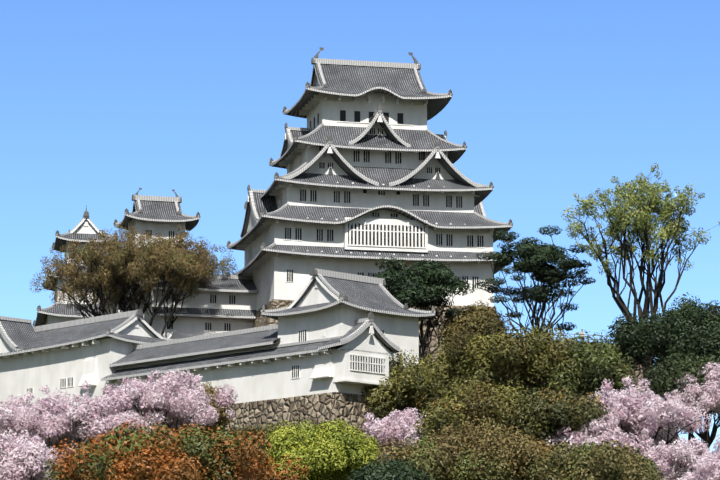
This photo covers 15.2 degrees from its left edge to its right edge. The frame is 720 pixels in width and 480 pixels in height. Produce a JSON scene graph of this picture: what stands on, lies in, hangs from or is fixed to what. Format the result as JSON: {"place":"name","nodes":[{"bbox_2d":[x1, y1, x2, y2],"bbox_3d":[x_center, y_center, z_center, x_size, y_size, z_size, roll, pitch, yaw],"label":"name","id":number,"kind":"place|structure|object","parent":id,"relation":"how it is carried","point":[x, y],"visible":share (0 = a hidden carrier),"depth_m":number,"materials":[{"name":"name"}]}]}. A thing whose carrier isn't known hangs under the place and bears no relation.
{"place":"outdoors","nodes":[
{"label":"outdoors","id":0,"kind":"place"},
{"bbox_2d":[32,207,117,326],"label":"castle turret","id":1,"kind":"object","parent":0,"point":[84,229],"visible":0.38,"depth_m":388.20,"materials":[{"name":"paint"}]},
{"bbox_2d":[92,188,210,318],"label":"keep","id":2,"kind":"structure","parent":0,"point":[160,215],"depth_m":372.89,"materials":[{"name":"paint"}]},
{"bbox_2d":[144,273,257,338],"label":"castle corridor building","id":3,"kind":"structure","parent":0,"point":[223,303],"depth_m":348.42,"materials":[{"name":"paint"}]},
{"bbox_2d":[0,0,719,451],"label":"sky","id":4,"kind":"structure","parent":0,"point":[102,102],"materials":[{"name":"blue"}]},
{"bbox_2d":[253,299,496,379],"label":"keep stone base","id":5,"kind":"object","parent":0,"point":[260,320],"visible":0.04,"depth_m":341.20,"materials":[{"name":"grey stone"}]},
{"bbox_2d":[226,47,512,310],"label":"castle keep","id":6,"kind":"structure","parent":5,"relation":"on","point":[367,159],"depth_m":346.36,"materials":[{"name":"white paint"}]},
{"bbox_3d":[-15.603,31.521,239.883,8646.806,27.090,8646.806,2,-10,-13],"label":"hill","id":7,"kind":"structure","parent":0,"visible":0},
{"bbox_2d":[0,424,64,479],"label":"cherry tree","id":8,"kind":"object","parent":7,"relation":"on","point":[21,458],"visible":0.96,"depth_m":210.20,"materials":[{"name":"pink plant"}]},
{"bbox_2d":[0,385,95,459],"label":"cherry tree","id":9,"kind":"object","parent":7,"relation":"on","point":[19,415],"visible":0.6,"depth_m":254.28,"materials":[{"name":"pink plant"}]},
{"bbox_2d":[49,379,153,449],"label":"cherry tree","id":10,"kind":"object","parent":7,"relation":"on","point":[105,413],"visible":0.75,"depth_m":254.52,"materials":[{"name":"pink plant"}]},
{"bbox_2d":[29,224,241,334],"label":"brown tree","id":11,"kind":"object","parent":7,"relation":"on","point":[128,266],"visible":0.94,"depth_m":344.33,"materials":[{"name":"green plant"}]},
{"bbox_2d":[94,369,237,438],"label":"cherry tree","id":12,"kind":"object","parent":7,"relation":"on","point":[175,400],"visible":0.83,"depth_m":260.19,"materials":[{"name":"pink plant"}]},
{"bbox_2d":[42,418,309,479],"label":"bush","id":13,"kind":"object","parent":7,"relation":"on","point":[185,453],"visible":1,"depth_m":197.72,"materials":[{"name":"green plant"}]},
{"bbox_2d":[182,381,234,435],"bbox_3d":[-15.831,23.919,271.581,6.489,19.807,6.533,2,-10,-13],"label":"shrub","id":14,"kind":"object","parent":7,"relation":"on","point":[223,419],"visible":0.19,"depth_m":271.25,"materials":[{"name":"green plant"}]},
{"bbox_2d":[0,268,435,479],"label":"castle outer building","id":15,"kind":"structure","parent":7,"relation":"on","point":[327,345],"depth_m":291.51,"materials":[{"name":"paint"}]},
{"bbox_2d":[232,420,297,472],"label":"bush","id":16,"kind":"object","parent":7,"relation":"on","point":[258,430],"visible":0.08,"depth_m":274.29,"materials":[{"name":"green plant"}]},
{"bbox_2d":[254,418,381,479],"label":"bush","id":17,"kind":"object","parent":7,"relation":"on","point":[327,451],"visible":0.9,"depth_m":253.06,"materials":[{"name":"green plant"}]},
{"bbox_2d":[345,455,437,479],"bbox_3d":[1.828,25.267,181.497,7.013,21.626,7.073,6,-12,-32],"label":"bush","id":18,"kind":"object","parent":7,"relation":"on","point":[397,469],"visible":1,"depth_m":181.39,"materials":[{"name":"green plant"}]},
{"bbox_2d":[362,407,438,453],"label":"cherry tree","id":19,"kind":"object","parent":7,"relation":"on","point":[399,427],"visible":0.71,"depth_m":260.48,"materials":[{"name":"pink plant"}]},
{"bbox_2d":[361,349,459,418],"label":"bush","id":20,"kind":"object","parent":7,"relation":"on","point":[415,383],"visible":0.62,"depth_m":284.43,"materials":[{"name":"green plant"}]},
{"bbox_2d":[374,256,476,366],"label":"pine tree","id":21,"kind":"object","parent":7,"relation":"on","point":[422,288],"visible":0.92,"depth_m":316.01,"materials":[{"name":"green plant"}]},
{"bbox_2d":[375,412,541,479],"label":"bush","id":22,"kind":"object","parent":7,"relation":"on","point":[479,452],"visible":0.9,"depth_m":236.12,"materials":[{"name":"green plant"}]},
{"bbox_2d":[435,300,515,352],"bbox_3d":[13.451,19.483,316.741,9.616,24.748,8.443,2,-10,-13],"label":"bush","id":23,"kind":"object","parent":7,"relation":"on","point":[478,320],"visible":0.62,"depth_m":316.18,"materials":[{"name":"green plant"}]},
{"bbox_2d":[412,372,551,444],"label":"bush","id":24,"kind":"object","parent":7,"relation":"on","point":[492,403],"visible":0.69,"depth_m":253.80,"materials":[{"name":"green plant"}]},
{"bbox_2d":[420,319,583,399],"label":"bush","id":25,"kind":"object","parent":7,"relation":"on","point":[502,357],"visible":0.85,"depth_m":270.92,"materials":[{"name":"green plant"}]},
{"bbox_2d":[487,436,563,479],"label":"bush","id":26,"kind":"object","parent":7,"relation":"on","point":[540,446],"visible":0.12,"depth_m":239.67,"materials":[{"name":"green plant"}]},
{"bbox_2d":[475,225,595,390],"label":"pine tree","id":27,"kind":"object","parent":7,"relation":"on","point":[535,258],"visible":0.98,"depth_m":319.70,"materials":[{"name":"green plant"}]},
{"bbox_2d":[506,383,610,445],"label":"bush","id":28,"kind":"object","parent":7,"relation":"on","point":[559,412],"visible":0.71,"depth_m":254.18,"materials":[{"name":"green plant"}]},
{"bbox_2d":[518,330,634,404],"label":"bush","id":29,"kind":"object","parent":7,"relation":"on","point":[599,366],"visible":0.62,"depth_m":273.16,"materials":[{"name":"green plant"}]},
{"bbox_2d":[540,411,644,454],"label":"cherry tree","id":30,"kind":"object","parent":7,"relation":"on","point":[608,431],"visible":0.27,"depth_m":254.41,"materials":[{"name":"pink plant"}]},
{"bbox_2d":[519,439,666,479],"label":"bush","id":31,"kind":"object","parent":7,"relation":"on","point":[605,460],"visible":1,"depth_m":234.90,"materials":[{"name":"green plant"}]},
{"bbox_2d":[506,333,680,449],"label":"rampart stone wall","id":32,"kind":"structure","parent":7,"relation":"on","point":[636,377],"depth_m":333.87,"materials":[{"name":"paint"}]},
{"bbox_2d":[561,163,719,391],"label":"spring tree","id":33,"kind":"object","parent":7,"relation":"on","point":[650,202],"visible":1,"depth_m":309.72,"materials":[{"name":"green plant"}]},
{"bbox_2d":[580,375,711,453],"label":"cherry tree","id":34,"kind":"object","parent":7,"relation":"on","point":[631,410],"visible":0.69,"depth_m":261.48,"materials":[{"name":"pink plant"}]},
{"bbox_2d":[591,299,712,444],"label":"dark tree","id":35,"kind":"object","parent":7,"relation":"on","point":[635,340],"visible":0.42,"depth_m":295.82,"materials":[{"name":"green plant"}]},
{"bbox_2d":[636,428,719,479],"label":"cherry tree","id":36,"kind":"object","parent":7,"relation":"on","point":[677,460],"visible":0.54,"depth_m":252.69,"materials":[{"name":"pink plant"}]},
{"bbox_2d":[641,346,719,444],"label":"tree","id":37,"kind":"object","parent":7,"relation":"on","point":[664,376],"visible":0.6,"depth_m":281.56,"materials":[{"name":"green plant"}]},
{"bbox_2d":[652,361,719,449],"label":"cherry tree","id":38,"kind":"object","parent":7,"relation":"on","point":[706,399],"visible":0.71,"depth_m":279.31,"materials":[{"name":"pink plant"}]},
{"bbox_2d":[664,292,719,440],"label":"tree","id":39,"kind":"object","parent":7,"relation":"on","point":[704,333],"visible":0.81,"depth_m":291.50,"materials":[{"name":"green plant"}]},
{"bbox_2d":[671,452,719,479],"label":"cherry tree","id":40,"kind":"object","parent":7,"relation":"on","point":[707,468],"visible":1,"depth_m":192.09,"materials":[{"name":"pink plant"}]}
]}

